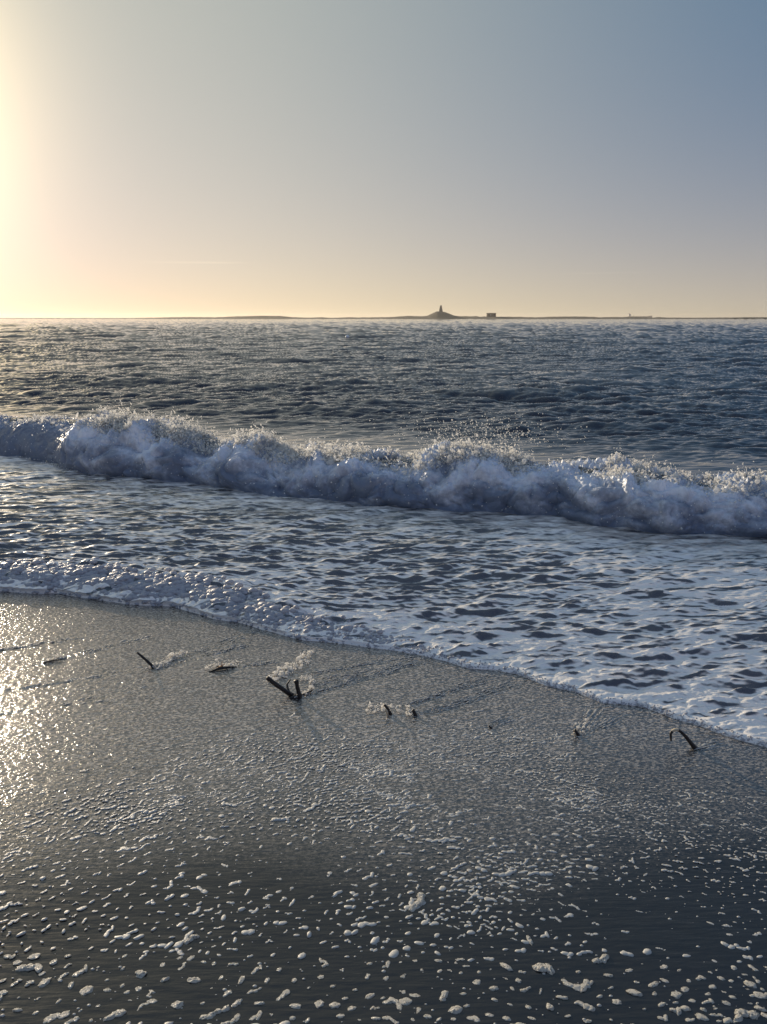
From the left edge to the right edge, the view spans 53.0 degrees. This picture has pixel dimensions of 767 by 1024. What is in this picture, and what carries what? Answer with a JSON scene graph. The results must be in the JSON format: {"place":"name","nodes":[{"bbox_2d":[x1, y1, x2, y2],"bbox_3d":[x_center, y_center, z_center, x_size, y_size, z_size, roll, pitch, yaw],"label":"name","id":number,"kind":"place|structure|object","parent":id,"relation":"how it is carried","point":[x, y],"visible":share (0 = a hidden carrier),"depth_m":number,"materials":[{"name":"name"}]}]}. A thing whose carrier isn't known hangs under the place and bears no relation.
{"place":"outdoors","nodes":[
{"label":"outdoors","id":0,"kind":"place"},
{"bbox_2d":[0,591,766,1023],"bbox_3d":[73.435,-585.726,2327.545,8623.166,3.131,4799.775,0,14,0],"label":"beach sand","id":1,"kind":"structure","parent":0,"point":[118,731],"depth_m":2.51,"materials":[{"name":"grey sand"}]},
{"bbox_2d":[0,990,7,1000],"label":"foam clump","id":2,"kind":"object","parent":1,"relation":"on","point":[3,992],"visible":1,"depth_m":1.89,"materials":[{"name":"white liquid"}]},
{"bbox_2d":[3,954,15,958],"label":"foam clump","id":3,"kind":"object","parent":1,"relation":"on","point":[9,956],"visible":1,"depth_m":2.00,"materials":[{"name":"white liquid"}]},
{"bbox_2d":[10,979,21,986],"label":"foam clump","id":4,"kind":"object","parent":1,"relation":"on","point":[14,983],"visible":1,"depth_m":1.92,"materials":[{"name":"white liquid"}]},
{"bbox_2d":[12,960,21,964],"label":"foam clump","id":5,"kind":"object","parent":1,"relation":"on","point":[17,962],"visible":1,"depth_m":1.98,"materials":[{"name":"white liquid"}]},
{"bbox_2d":[13,1008,22,1011],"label":"foam clump","id":6,"kind":"object","parent":1,"relation":"on","point":[17,1009],"visible":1,"depth_m":1.84,"materials":[{"name":"white liquid"}]},
{"bbox_2d":[15,963,42,972],"bbox_3d":[-0.905,1.164,1.964,0.072,0.007,0.031,0,14,0],"label":"foam clump","id":7,"kind":"object","parent":1,"relation":"on","point":[37,967],"visible":1,"depth_m":1.96,"materials":[{"name":"white liquid"}]},
{"bbox_2d":[25,980,33,986],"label":"foam clump","id":8,"kind":"object","parent":1,"relation":"on","point":[29,982],"visible":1,"depth_m":1.92,"materials":[{"name":"white liquid"}]},
{"bbox_2d":[27,953,40,959],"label":"foam clump","id":9,"kind":"object","parent":1,"relation":"on","point":[34,956],"visible":1,"depth_m":2.00,"materials":[{"name":"white liquid"}]},
{"bbox_2d":[38,977,51,987],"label":"foam clump","id":10,"kind":"object","parent":1,"relation":"on","point":[44,982],"visible":1,"depth_m":1.92,"materials":[{"name":"white liquid"}]},
{"bbox_2d":[49,959,56,965],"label":"foam clump","id":11,"kind":"object","parent":1,"relation":"on","point":[53,962],"visible":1,"depth_m":1.98,"materials":[{"name":"white liquid"}]},
{"bbox_2d":[45,653,63,660],"bbox_3d":[-1.665,0.733,3.878,0.034,0.031,0.116,10,17,35],"label":"froth patch","id":12,"kind":"object","parent":1,"relation":"on","point":[57,655],"visible":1,"depth_m":3.89,"materials":[{"name":"white liquid"}]},
{"bbox_2d":[43,1010,69,1023],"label":"foam clump","id":13,"kind":"object","parent":1,"relation":"on","point":[52,1017],"visible":1,"depth_m":1.82,"materials":[{"name":"white liquid"}]},
{"bbox_2d":[58,972,68,979],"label":"foam clump","id":14,"kind":"object","parent":1,"relation":"on","point":[63,975],"visible":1,"depth_m":1.94,"materials":[{"name":"white liquid"}]},
{"bbox_2d":[68,981,74,988],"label":"foam clump","id":15,"kind":"object","parent":1,"relation":"on","point":[70,985],"visible":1,"depth_m":1.91,"materials":[{"name":"white liquid"}]},
{"bbox_2d":[64,1016,79,1023],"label":"foam clump","id":16,"kind":"object","parent":1,"relation":"on","point":[72,1020],"visible":1,"depth_m":1.81,"materials":[{"name":"white liquid"}]},
{"bbox_2d":[72,964,87,976],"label":"foam clump","id":17,"kind":"object","parent":1,"relation":"on","point":[81,971],"visible":1,"depth_m":1.95,"materials":[{"name":"white liquid"}]},
{"bbox_2d":[79,986,93,995],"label":"foam clump","id":18,"kind":"object","parent":1,"relation":"on","point":[85,990],"visible":1,"depth_m":1.90,"materials":[{"name":"white liquid"}]},
{"bbox_2d":[103,1009,126,1020],"bbox_3d":[-0.641,1.196,1.830,0.057,0.008,0.022,-6,15,-23],"label":"foam clump","id":19,"kind":"object","parent":1,"relation":"on","point":[117,1013],"visible":1,"depth_m":1.83,"materials":[{"name":"white liquid"}]},
{"bbox_2d":[135,970,146,977],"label":"foam clump","id":20,"kind":"object","parent":1,"relation":"on","point":[140,973],"visible":1,"depth_m":1.95,"materials":[{"name":"white liquid"}]},
{"bbox_2d":[137,652,155,667],"bbox_3d":[-1.165,0.739,3.790,0.098,0.109,0.016,0,14,0],"label":"driftwood stick","id":21,"kind":"object","parent":1,"relation":"on","point":[145,659],"visible":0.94,"depth_m":3.78,"materials":[{"name":"brown wood"}]},
{"bbox_2d":[137,999,156,1010],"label":"foam clump","id":22,"kind":"object","parent":1,"relation":"on","point":[151,1001],"visible":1,"depth_m":1.87,"materials":[{"name":"white liquid"}]},
{"bbox_2d":[161,977,169,981],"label":"foam clump","id":23,"kind":"object","parent":1,"relation":"on","point":[164,979],"visible":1,"depth_m":1.93,"materials":[{"name":"white liquid"}]},
{"bbox_2d":[149,650,187,667],"bbox_3d":[-1.082,0.741,3.882,0.069,0.035,0.251,7,16,27],"label":"froth patch","id":24,"kind":"object","parent":1,"relation":"on","point":[170,658],"visible":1,"depth_m":3.91,"materials":[{"name":"white liquid"}]},
{"bbox_2d":[171,1001,183,1008],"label":"foam clump","id":25,"kind":"object","parent":1,"relation":"on","point":[177,1004],"visible":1,"depth_m":1.86,"materials":[{"name":"white liquid"}]},
{"bbox_2d":[183,934,199,943],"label":"foam clump","id":26,"kind":"object","parent":1,"relation":"on","point":[192,937],"visible":1,"depth_m":2.07,"materials":[{"name":"white liquid"}]},
{"bbox_2d":[187,977,200,982],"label":"foam clump","id":27,"kind":"object","parent":1,"relation":"on","point":[192,980],"visible":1,"depth_m":1.93,"materials":[{"name":"white liquid"}]},
{"bbox_2d":[199,1005,230,1019],"bbox_3d":[-0.403,1.199,1.839,0.078,0.007,0.021,-7,16,-27],"label":"foam clump","id":28,"kind":"object","parent":1,"relation":"on","point":[211,1015],"visible":1,"depth_m":1.84,"materials":[{"name":"white liquid"}]},
{"bbox_2d":[209,664,235,671],"bbox_3d":[-0.791,0.757,3.783,0.127,0.044,0.065,0,14,0],"label":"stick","id":29,"kind":"object","parent":1,"relation":"on","point":[220,667],"visible":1,"depth_m":3.78,"materials":[{"name":"brown wood"}]},
{"bbox_2d":[205,658,241,668],"bbox_3d":[-0.795,0.754,3.826,0.193,0.036,0.099,-6,15,-23],"label":"froth patch","id":30,"kind":"object","parent":1,"relation":"on","point":[217,664],"visible":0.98,"depth_m":3.83,"materials":[{"name":"white liquid"}]},
{"bbox_2d":[223,990,231,996],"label":"foam clump","id":31,"kind":"object","parent":1,"relation":"on","point":[226,992],"visible":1,"depth_m":1.90,"materials":[{"name":"white liquid"}]},
{"bbox_2d":[221,1013,240,1023],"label":"foam clump","id":32,"kind":"object","parent":1,"relation":"on","point":[235,1018],"visible":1,"depth_m":1.82,"materials":[{"name":"white liquid"}]},
{"bbox_2d":[231,998,242,1007],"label":"foam clump","id":33,"kind":"object","parent":1,"relation":"on","point":[236,1003],"visible":1,"depth_m":1.87,"materials":[{"name":"white liquid"}]},
{"bbox_2d":[238,976,244,983],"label":"foam clump","id":34,"kind":"object","parent":1,"relation":"on","point":[241,979],"visible":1,"depth_m":1.94,"materials":[{"name":"white liquid"}]},
{"bbox_2d":[247,987,261,993],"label":"foam clump","id":35,"kind":"object","parent":1,"relation":"on","point":[254,991],"visible":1,"depth_m":1.91,"materials":[{"name":"white liquid"}]},
{"bbox_2d":[249,1010,261,1019],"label":"foam clump","id":36,"kind":"object","parent":1,"relation":"on","point":[257,1016],"visible":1,"depth_m":1.83,"materials":[{"name":"white liquid"}]},
{"bbox_2d":[251,964,261,973],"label":"foam clump","id":37,"kind":"object","parent":1,"relation":"on","point":[256,969],"visible":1,"depth_m":1.97,"materials":[{"name":"white liquid"}]},
{"bbox_2d":[254,1001,264,1004],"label":"foam clump","id":38,"kind":"object","parent":1,"relation":"on","point":[259,1003],"visible":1,"depth_m":1.87,"materials":[{"name":"white liquid"}]},
{"bbox_2d":[276,989,289,1000],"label":"foam clump","id":39,"kind":"object","parent":1,"relation":"on","point":[286,992],"visible":1,"depth_m":1.90,"materials":[{"name":"white liquid"}]},
{"bbox_2d":[263,650,313,681],"bbox_3d":[-0.446,0.755,3.827,0.114,0.059,0.424,7,16,25],"label":"froth patch","id":40,"kind":"object","parent":1,"relation":"on","point":[280,673],"visible":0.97,"depth_m":3.80,"materials":[{"name":"white liquid"}]},
{"bbox_2d":[266,676,312,698],"bbox_3d":[-0.428,0.800,3.510,0.203,0.150,0.102,0,14,0],"label":"forked driftwood","id":41,"kind":"object","parent":1,"relation":"on","point":[287,692],"visible":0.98,"depth_m":3.48,"materials":[{"name":"brown wood"}]},
{"bbox_2d":[289,1003,301,1008],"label":"foam clump","id":42,"kind":"object","parent":1,"relation":"on","point":[295,1006],"visible":1,"depth_m":1.86,"materials":[{"name":"white liquid"}]},
{"bbox_2d":[294,675,315,697],"bbox_3d":[-0.365,0.812,3.604,0.086,0.039,0.259,0,14,0],"label":"froth patch","id":43,"kind":"object","parent":1,"relation":"on","point":[307,677],"visible":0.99,"depth_m":3.64,"materials":[{"name":"white liquid"}]},
{"bbox_2d":[314,1000,323,1007],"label":"foam clump","id":44,"kind":"object","parent":1,"relation":"on","point":[319,1003],"visible":1,"depth_m":1.87,"materials":[{"name":"white liquid"}]},
{"bbox_2d":[319,958,328,967],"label":"foam clump","id":45,"kind":"object","parent":1,"relation":"on","point":[325,964],"visible":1,"depth_m":2.00,"materials":[{"name":"white liquid"}]},
{"bbox_2d":[329,1002,340,1008],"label":"foam clump","id":46,"kind":"object","parent":1,"relation":"on","point":[334,1005],"visible":1,"depth_m":1.87,"materials":[{"name":"white liquid"}]},
{"bbox_2d":[348,1006,356,1010],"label":"foam clump","id":47,"kind":"object","parent":1,"relation":"on","point":[351,1008],"visible":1,"depth_m":1.86,"materials":[{"name":"white liquid"}]},
{"bbox_2d":[365,993,374,998],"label":"foam clump","id":48,"kind":"object","parent":1,"relation":"on","point":[369,995],"visible":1,"depth_m":1.90,"materials":[{"name":"white liquid"}]},
{"bbox_2d":[0,557,766,746],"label":"edge froth","id":49,"kind":"object","parent":1,"relation":"on","point":[93,574],"visible":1,"depth_m":4.70,"materials":[{"name":"white liquid"}]},
{"bbox_2d":[0,629,766,1023],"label":"foam flecks","id":50,"kind":"object","parent":1,"relation":"on","point":[336,893],"visible":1,"depth_m":2.57,"materials":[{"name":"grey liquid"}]},
{"bbox_2d":[366,701,400,712],"bbox_3d":[-0.004,0.859,3.399,0.170,0.039,0.089,0,14,0],"label":"froth patch","id":51,"kind":"object","parent":1,"relation":"on","point":[382,709],"visible":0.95,"depth_m":3.40,"materials":[{"name":"white liquid"}]},
{"bbox_2d":[382,961,389,967],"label":"foam clump","id":52,"kind":"object","parent":1,"relation":"on","point":[387,964],"visible":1,"depth_m":1.99,"materials":[{"name":"white liquid"}]},
{"bbox_2d":[384,704,391,715],"bbox_3d":[0.022,0.870,3.346,0.042,0.073,0.022,-2,14,-8],"label":"short driftwood","id":53,"kind":"object","parent":1,"relation":"on","point":[388,711],"visible":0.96,"depth_m":3.34,"materials":[{"name":"brown wood"}]},
{"bbox_2d":[382,1016,398,1023],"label":"foam clump","id":54,"kind":"object","parent":1,"relation":"on","point":[390,1018],"visible":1,"depth_m":1.83,"materials":[{"name":"white liquid"}]},
{"bbox_2d":[382,997,401,1009],"bbox_3d":[0.026,1.199,1.876,0.054,0.005,0.029,7,16,26],"label":"foam clump","id":55,"kind":"object","parent":1,"relation":"on","point":[390,1000],"visible":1,"depth_m":1.88,"materials":[{"name":"white liquid"}]},
{"bbox_2d":[399,997,411,1004],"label":"foam clump","id":56,"kind":"object","parent":1,"relation":"on","point":[405,1001],"visible":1,"depth_m":1.88,"materials":[{"name":"white liquid"}]},
{"bbox_2d":[405,705,412,715],"bbox_3d":[0.113,0.870,3.376,0.036,0.022,0.091,0,14,0],"label":"froth patch","id":57,"kind":"object","parent":1,"relation":"on","point":[409,711],"visible":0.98,"depth_m":3.37,"materials":[{"name":"white liquid"}]},
{"bbox_2d":[409,892,425,911],"bbox_3d":[0.099,1.125,2.217,0.033,0.008,0.087,7,16,26],"label":"foam clump","id":58,"kind":"object","parent":1,"relation":"on","point":[417,903],"visible":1,"depth_m":2.21,"materials":[{"name":"white liquid"}]},
{"bbox_2d":[439,990,448,1001],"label":"foam clump","id":59,"kind":"object","parent":1,"relation":"on","point":[444,995],"visible":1,"depth_m":1.90,"materials":[{"name":"white liquid"}]},
{"bbox_2d":[448,1005,462,1013],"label":"foam clump","id":60,"kind":"object","parent":1,"relation":"on","point":[456,1009],"visible":1,"depth_m":1.86,"materials":[{"name":"white liquid"}]},
{"bbox_2d":[466,1015,479,1021],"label":"foam clump","id":61,"kind":"object","parent":1,"relation":"on","point":[475,1018],"visible":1,"depth_m":1.84,"materials":[{"name":"white liquid"}]},
{"bbox_2d":[472,979,480,984],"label":"foam clump","id":62,"kind":"object","parent":1,"relation":"on","point":[477,982],"visible":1,"depth_m":1.94,"materials":[{"name":"white liquid"}]},
{"bbox_2d":[489,986,498,990],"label":"foam clump","id":63,"kind":"object","parent":1,"relation":"on","point":[492,988],"visible":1,"depth_m":1.92,"materials":[{"name":"white liquid"}]},
{"bbox_2d":[502,1016,510,1020],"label":"foam clump","id":64,"kind":"object","parent":1,"relation":"on","point":[506,1018],"visible":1,"depth_m":1.84,"materials":[{"name":"white liquid"}]},
{"bbox_2d":[500,963,512,970],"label":"foam clump","id":65,"kind":"object","parent":1,"relation":"on","point":[506,966],"visible":1,"depth_m":1.99,"materials":[{"name":"white liquid"}]},
{"bbox_2d":[520,986,530,991],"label":"foam clump","id":66,"kind":"object","parent":1,"relation":"on","point":[525,989],"visible":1,"depth_m":1.92,"materials":[{"name":"white liquid"}]},
{"bbox_2d":[526,935,532,944],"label":"foam clump","id":67,"kind":"object","parent":1,"relation":"on","point":[529,939],"visible":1,"depth_m":2.08,"materials":[{"name":"white liquid"}]},
{"bbox_2d":[532,963,554,974],"bbox_3d":[0.413,1.180,1.987,0.056,0.009,0.038,0,14,0],"label":"foam clump","id":68,"kind":"object","parent":1,"relation":"on","point":[545,967],"visible":1,"depth_m":1.99,"materials":[{"name":"white liquid"}]},
{"bbox_2d":[546,1003,553,1010],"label":"foam clump","id":69,"kind":"object","parent":1,"relation":"on","point":[549,1006],"visible":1,"depth_m":1.87,"materials":[{"name":"white liquid"}]},
{"bbox_2d":[556,995,567,999],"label":"foam clump","id":70,"kind":"object","parent":1,"relation":"on","point":[562,997],"visible":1,"depth_m":1.90,"materials":[{"name":"white liquid"}]},
{"bbox_2d":[573,729,580,736],"bbox_3d":[0.808,0.925,3.190,0.044,0.052,0.021,0,14,0],"label":"short driftwood","id":71,"kind":"object","parent":1,"relation":"on","point":[576,733],"visible":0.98,"depth_m":3.18,"materials":[{"name":"brown wood"}]},
{"bbox_2d":[563,979,590,992],"bbox_3d":[0.490,1.194,1.936,0.070,0.005,0.039,-2,14,-8],"label":"foam clump","id":72,"kind":"object","parent":1,"relation":"on","point":[584,986],"visible":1,"depth_m":1.94,"materials":[{"name":"white liquid"}]},
{"bbox_2d":[571,715,596,736],"bbox_3d":[0.847,0.906,3.261,0.062,0.028,0.240,8,17,30],"label":"froth patch","id":73,"kind":"object","parent":1,"relation":"on","point":[578,727],"visible":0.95,"depth_m":3.25,"materials":[{"name":"white liquid"}]},
{"bbox_2d":[576,1000,594,1011],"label":"foam clump","id":74,"kind":"object","parent":1,"relation":"on","point":[586,1006],"visible":1,"depth_m":1.88,"materials":[{"name":"white liquid"}]},
{"bbox_2d":[592,954,608,963],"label":"foam clump","id":75,"kind":"object","parent":1,"relation":"on","point":[603,958],"visible":1,"depth_m":2.02,"materials":[{"name":"white liquid"}]},
{"bbox_2d":[612,999,621,1004],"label":"foam clump","id":76,"kind":"object","parent":1,"relation":"on","point":[617,1001],"visible":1,"depth_m":1.89,"materials":[{"name":"white liquid"}]},
{"bbox_2d":[626,989,642,996],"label":"foam clump","id":77,"kind":"object","parent":1,"relation":"on","point":[633,992],"visible":1,"depth_m":1.92,"materials":[{"name":"white liquid"}]},
{"bbox_2d":[648,981,658,987],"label":"foam clump","id":78,"kind":"object","parent":1,"relation":"on","point":[654,984],"visible":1,"depth_m":1.94,"materials":[{"name":"white liquid"}]},
{"bbox_2d":[657,1014,667,1021],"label":"foam clump","id":79,"kind":"object","parent":1,"relation":"on","point":[664,1018],"visible":1,"depth_m":1.85,"materials":[{"name":"white liquid"}]},
{"bbox_2d":[669,1007,681,1015],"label":"foam clump","id":80,"kind":"object","parent":1,"relation":"on","point":[677,1011],"visible":1,"depth_m":1.87,"materials":[{"name":"white liquid"}]},
{"bbox_2d":[671,991,681,998],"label":"foam clump","id":81,"kind":"object","parent":1,"relation":"on","point":[676,994],"visible":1,"depth_m":1.91,"materials":[{"name":"white liquid"}]},
{"bbox_2d":[681,987,688,991],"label":"foam clump","id":82,"kind":"object","parent":1,"relation":"on","point":[684,989],"visible":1,"depth_m":1.93,"materials":[{"name":"white liquid"}]},
{"bbox_2d":[680,1005,690,1010],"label":"foam clump","id":83,"kind":"object","parent":1,"relation":"on","point":[685,1008],"visible":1,"depth_m":1.87,"materials":[{"name":"white liquid"}]},
{"bbox_2d":[669,728,702,749],"bbox_3d":[1.222,0.922,3.096,0.151,0.113,0.022,-1,14,-4],"label":"hooked branch","id":84,"kind":"object","parent":1,"relation":"on","point":[690,742],"visible":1,"depth_m":3.09,"materials":[{"name":"brown wood"}]},
{"bbox_2d":[685,1018,694,1021],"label":"foam clump","id":85,"kind":"object","parent":1,"relation":"on","point":[689,1020],"visible":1,"depth_m":1.84,"materials":[{"name":"white liquid"}]},
{"bbox_2d":[696,975,705,980],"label":"foam clump","id":86,"kind":"object","parent":1,"relation":"on","point":[699,977],"visible":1,"depth_m":1.97,"materials":[{"name":"white liquid"}]},
{"bbox_2d":[695,1013,708,1020],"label":"foam clump","id":87,"kind":"object","parent":1,"relation":"on","point":[699,1016],"visible":1,"depth_m":1.85,"materials":[{"name":"white liquid"}]},
{"bbox_2d":[702,998,713,1003],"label":"foam clump","id":88,"kind":"object","parent":1,"relation":"on","point":[709,1000],"visible":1,"depth_m":1.90,"materials":[{"name":"white liquid"}]},
{"bbox_2d":[709,1013,723,1016],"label":"foam clump","id":89,"kind":"object","parent":1,"relation":"on","point":[717,1015],"visible":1,"depth_m":1.86,"materials":[{"name":"white liquid"}]},
{"bbox_2d":[723,1017,732,1022],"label":"foam clump","id":90,"kind":"object","parent":1,"relation":"on","point":[728,1020],"visible":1,"depth_m":1.84,"materials":[{"name":"white liquid"}]},
{"bbox_2d":[733,1008,759,1022],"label":"foam clump","id":91,"kind":"object","parent":1,"relation":"on","point":[740,1013],"visible":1,"depth_m":1.86,"materials":[{"name":"white liquid"}]},
{"bbox_2d":[743,980,756,987],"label":"foam clump","id":92,"kind":"object","parent":1,"relation":"on","point":[749,984],"visible":1,"depth_m":1.95,"materials":[{"name":"white liquid"}]},
{"bbox_2d":[753,991,766,998],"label":"foam clump","id":93,"kind":"object","parent":1,"relation":"on","point":[759,995],"visible":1,"depth_m":1.92,"materials":[{"name":"white liquid"}]},
{"bbox_2d":[754,1005,766,1011],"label":"foam clump","id":94,"kind":"object","parent":1,"relation":"on","point":[757,1007],"visible":1,"depth_m":1.88,"materials":[{"name":"white liquid"}]},
{"bbox_2d":[0,319,766,747],"bbox_3d":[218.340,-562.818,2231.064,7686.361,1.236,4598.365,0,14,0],"label":"water","id":95,"kind":"structure","parent":0,"point":[672,623],"depth_m":7.31,"materials":[{"name":"blue liquid"}]},
{"bbox_2d":[0,393,766,536],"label":"breaking wave","id":96,"kind":"object","parent":95,"relation":"on","point":[446,475],"visible":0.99,"depth_m":7.19,"materials":[{"name":"liquid"}]},
{"bbox_2d":[628,314,651,317],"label":"cargo ship","id":97,"kind":"object","parent":95,"relation":"on","point":[629,315],"visible":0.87,"depth_m":2901.90,"materials":[{"name":"paint"}]},
{"bbox_2d":[0,311,766,318],"bbox_3d":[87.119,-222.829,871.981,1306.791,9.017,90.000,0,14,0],"label":"island","id":98,"kind":"structure","parent":0,"point":[439,315],"depth_m":856.55,"materials":[{"name":"grey"}]},
{"bbox_2d":[486,313,495,316],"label":"blockhouse","id":99,"kind":"structure","parent":98,"relation":"on","point":[490,314],"depth_m":869.08,"materials":[{"name":"stone"}]},
{"bbox_2d":[0,0,766,317],"label":"sky","id":100,"kind":"structure","parent":0,"point":[159,158],"materials":[{"name":"blue"}]}
]}

